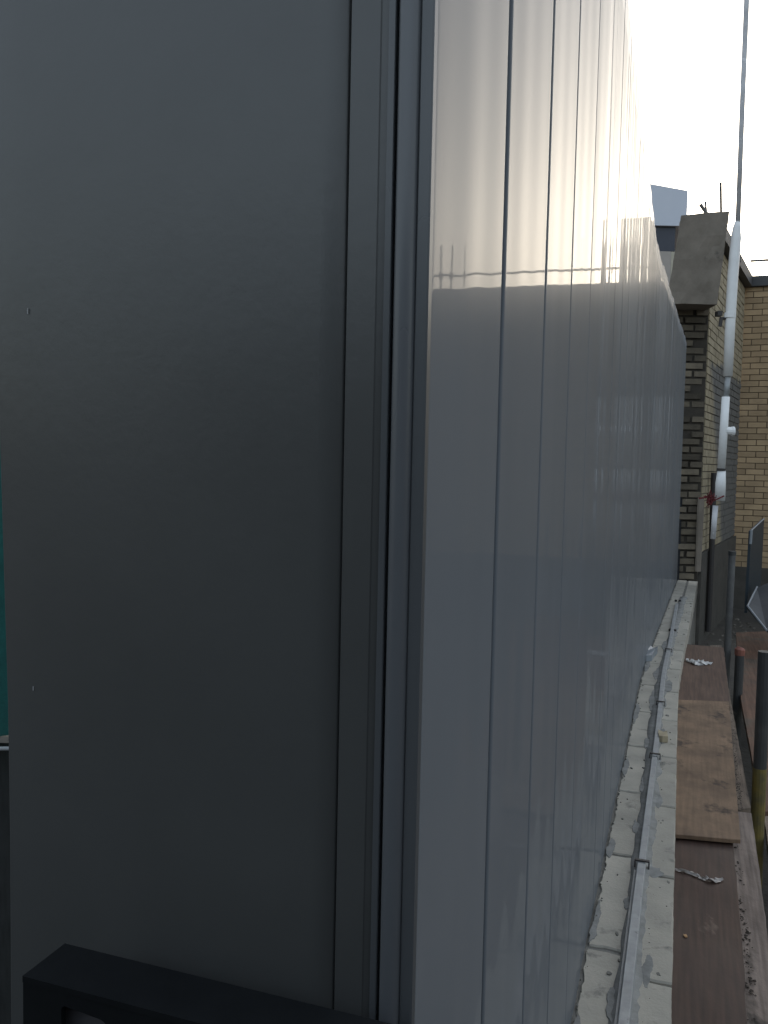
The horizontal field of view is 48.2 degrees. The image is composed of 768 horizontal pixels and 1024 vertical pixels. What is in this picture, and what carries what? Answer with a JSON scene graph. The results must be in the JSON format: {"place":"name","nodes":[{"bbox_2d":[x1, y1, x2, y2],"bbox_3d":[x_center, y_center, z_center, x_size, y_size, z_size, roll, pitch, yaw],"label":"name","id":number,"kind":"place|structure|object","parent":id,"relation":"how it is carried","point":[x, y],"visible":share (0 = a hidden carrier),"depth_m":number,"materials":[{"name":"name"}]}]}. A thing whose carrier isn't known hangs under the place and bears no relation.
{"place":"outdoors","nodes":[
{"label":"outdoors","id":0,"kind":"place"},
{"bbox_2d":[6,608,767,936],"bbox_3d":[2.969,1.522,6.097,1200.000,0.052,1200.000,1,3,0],"label":"ground","id":1,"kind":"structure","parent":0,"point":[714,636],"depth_m":7.41,"materials":[{"name":"grey concrete"}]},
{"bbox_2d":[571,580,697,1023],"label":"block wall","id":2,"kind":"structure","parent":1,"relation":"on","point":[597,990],"depth_m":2.08,"materials":[{"name":"concrete"}]},
{"bbox_2d":[0,0,686,1023],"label":"panel wall","id":3,"kind":"structure","parent":2,"relation":"on","point":[342,368],"depth_m":0.58,"materials":[{"name":"grey metal"}]},
{"bbox_2d":[22,943,389,1023],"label":"steel box","id":4,"kind":"object","parent":3,"relation":"attached to","point":[65,983],"visible":1,"depth_m":0.52,"materials":[{"name":"black metal"}]},
{"bbox_2d":[614,599,680,1023],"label":"metal rail","id":5,"kind":"object","parent":2,"relation":"on","point":[625,993],"visible":0.98,"depth_m":1.91,"materials":[{"name":"metal"}]},
{"bbox_2d":[646,646,657,660],"bbox_3d":[1.345,0.713,4.326,0.038,0.038,0.222,3,4,25],"label":"white packer","id":6,"kind":"object","parent":2,"relation":"on","point":[652,652],"visible":0.89,"depth_m":4.29,"materials":[{"name":"plastic"}]},
{"bbox_2d":[658,729,667,742],"bbox_3d":[0.983,0.790,3.023,0.031,0.023,0.081,2,4,15],"label":"timber wedge","id":7,"kind":"object","parent":2,"relation":"on","point":[663,736],"visible":0.89,"depth_m":2.99,"materials":[{"name":"beige wood"}]},
{"bbox_2d":[677,310,708,580],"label":"brick pier","id":8,"kind":"structure","parent":1,"relation":"on","point":[694,324],"depth_m":8.55,"materials":[{"name":"brick"}]},
{"bbox_2d":[669,211,728,309],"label":"concrete slab","id":9,"kind":"structure","parent":8,"relation":"on","point":[695,279],"depth_m":8.12,"materials":[{"name":"grey concrete"}]},
{"bbox_2d":[695,229,751,644],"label":"wing wall","id":10,"kind":"structure","parent":1,"relation":"on","point":[712,575],"depth_m":9.35,"materials":[{"name":"beige brick"}]},
{"bbox_2d":[699,203,707,212],"bbox_3d":[3.239,-2.976,8.585,0.184,0.226,0.036,1,3,0],"label":"steel rod","id":11,"kind":"object","parent":10,"relation":"on","point":[703,208],"visible":0.35,"depth_m":8.57,"materials":[{"name":"grey metal"}]},
{"bbox_2d":[719,182,721,211],"bbox_3d":[3.370,-3.082,8.578,0.051,0.422,0.026,1,3,0],"label":"steel rod","id":12,"kind":"object","parent":10,"relation":"on","point":[720,187],"visible":0.65,"depth_m":8.56,"materials":[{"name":"grey metal"}]},
{"bbox_2d":[710,0,748,538],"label":"white pole","id":13,"kind":"object","parent":1,"relation":"on","point":[729,318],"visible":0.98,"depth_m":8.11,"materials":[{"name":"metal"}]},
{"bbox_2d":[699,490,723,507],"bbox_3d":[3.109,-0.124,8.122,0.239,0.175,0.085,1,3,0],"label":"red twine","id":14,"kind":"object","parent":13,"relation":"attached to","point":[710,498],"visible":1,"depth_m":8.12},
{"bbox_2d":[724,551,735,686],"bbox_3d":[2.391,0.893,5.961,0.056,1.248,0.050,1,3,0],"label":"scaffold post","id":15,"kind":"object","parent":1,"relation":"on","point":[729,602],"visible":0.82,"depth_m":5.93,"materials":[{"name":"grey metal"}]},
{"bbox_2d":[710,645,750,812],"bbox_3d":[1.547,0.882,3.911,0.071,0.038,2.662,2,4,19],"label":"scaffold board","id":16,"kind":"object","parent":1,"relation":"on","point":[745,802],"visible":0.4,"depth_m":3.00,"materials":[{"name":"grey wood"}]},
{"bbox_2d":[679,644,729,705],"bbox_3d":[1.617,0.822,4.337,0.219,0.018,1.412,2,4,20],"label":"plywood board","id":17,"kind":"object","parent":16,"relation":"on","point":[704,682],"visible":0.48,"depth_m":4.26,"materials":[{"name":"brown wood"}]},
{"bbox_2d":[686,658,711,664],"bbox_3d":[1.668,0.790,4.539,0.131,0.018,0.116,1,3,0],"label":"torn paper","id":18,"kind":"object","parent":17,"relation":"on","point":[698,662],"visible":0.99,"depth_m":4.52,"materials":[{"name":"white paper"}]},
{"bbox_2d":[731,711,755,1020],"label":"loose dirt","id":19,"kind":"structure","parent":16,"relation":"on","point":[750,978],"depth_m":1.96,"materials":[{"name":"brown soil"}]},
{"bbox_2d":[707,609,762,647],"bbox_3d":[3.580,1.348,8.965,0.971,0.097,6.196,2,4,20],"label":"rubble","id":20,"kind":"object","parent":1,"relation":"on","point":[735,627],"visible":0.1,"depth_m":9.73,"materials":[{"name":"stone"}]},
{"bbox_2d":[733,646,744,747],"bbox_3d":[1.964,1.161,4.775,0.055,0.836,0.055,1,3,0],"label":"scaffold post","id":21,"kind":"object","parent":1,"relation":"on","point":[739,653],"visible":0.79,"depth_m":4.75,"materials":[{"name":"metal"}]},
{"bbox_2d":[736,631,767,815],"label":"rusty board","id":22,"kind":"object","parent":21,"relation":"on","point":[751,643],"visible":0.51,"depth_m":5.07,"materials":[{"name":"wood"}]},
{"bbox_2d":[747,583,767,631],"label":"plastic sheet","id":23,"kind":"object","parent":22,"relation":"on","point":[757,606],"visible":1,"depth_m":6.06,"materials":[{"name":"plastic"}]},
{"bbox_2d":[764,816,767,853],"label":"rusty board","id":24,"kind":"object","parent":22,"relation":"on","point":[766,827],"visible":0.73,"depth_m":2.98,"materials":[{"name":"brown wood"}]},
{"bbox_2d":[733,275,767,608],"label":"brick building","id":25,"kind":"structure","parent":1,"relation":"on","point":[751,506],"depth_m":10.98,"materials":[{"name":"brick"}]},
{"bbox_2d":[750,259,767,261],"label":"scaffold rail","id":26,"kind":"object","parent":25,"relation":"on","point":[758,260],"visible":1,"depth_m":10.97,"materials":[{"name":"grey metal"}]},
{"bbox_2d":[733,812,767,1023],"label":"scaffold board","id":27,"kind":"object","parent":1,"relation":"on","point":[750,890],"visible":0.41,"depth_m":2.01,"materials":[{"name":"wood"}]},
{"bbox_2d":[671,838,746,1023],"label":"plywood board","id":28,"kind":"object","parent":27,"relation":"on","point":[708,979],"visible":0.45,"depth_m":1.88,"materials":[{"name":"brown wood"}]},
{"bbox_2d":[675,868,722,882],"bbox_3d":[0.791,0.913,2.158,0.118,0.009,0.033,3,4,29],"label":"plastic film","id":29,"kind":"object","parent":28,"relation":"on","point":[715,879],"visible":0.98,"depth_m":2.15,"materials":[{"name":"white plastic"}]},
{"bbox_2d":[675,700,739,843],"bbox_3d":[1.136,0.861,3.053,0.217,0.011,1.518,2,4,20],"label":"plywood board","id":30,"kind":"object","parent":28,"relation":"on","point":[706,803],"visible":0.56,"depth_m":2.83,"materials":[{"name":"brown wood"}]},
{"bbox_2d":[744,518,764,612],"bbox_3d":[2.942,0.409,6.802,0.035,0.687,0.776,3,4,30],"label":"barrier sheet","id":31,"kind":"object","parent":1,"relation":"on","point":[754,557],"visible":0.95,"depth_m":6.69,"materials":[{"name":"metal"}]},
{"bbox_2d":[751,650,767,887],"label":"scaffold post","id":32,"kind":"object","parent":1,"relation":"on","point":[759,781],"visible":0.46,"depth_m":2.89,"materials":[{"name":"grey metal"}]},
{"bbox_2d":[650,184,687,282],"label":"plant house","id":33,"kind":"structure","parent":0,"point":[669,205],"depth_m":13.74,"materials":[{"name":"metal"}]},
{"bbox_2d":[628,0,767,275],"label":"sky","id":34,"kind":"structure","parent":0,"point":[688,53],"materials":[{"name":"white"}]},
{"bbox_3d":[-1.325,0.953,1.736,4.190,0.038,5.850,1,3,0],"label":"timber deck","id":35,"kind":"object","parent":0,"visible":0},
{"bbox_2d":[0,736,10,1023],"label":"toe board","id":36,"kind":"object","parent":35,"relation":"on","point":[5,959],"depth_m":1.54,"materials":[{"name":"brown wood"}]},
{"bbox_2d":[0,454,8,750],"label":"debris netting","id":37,"kind":"object","parent":36,"relation":"on","point":[4,731],"depth_m":1.49,"materials":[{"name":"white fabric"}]}
]}

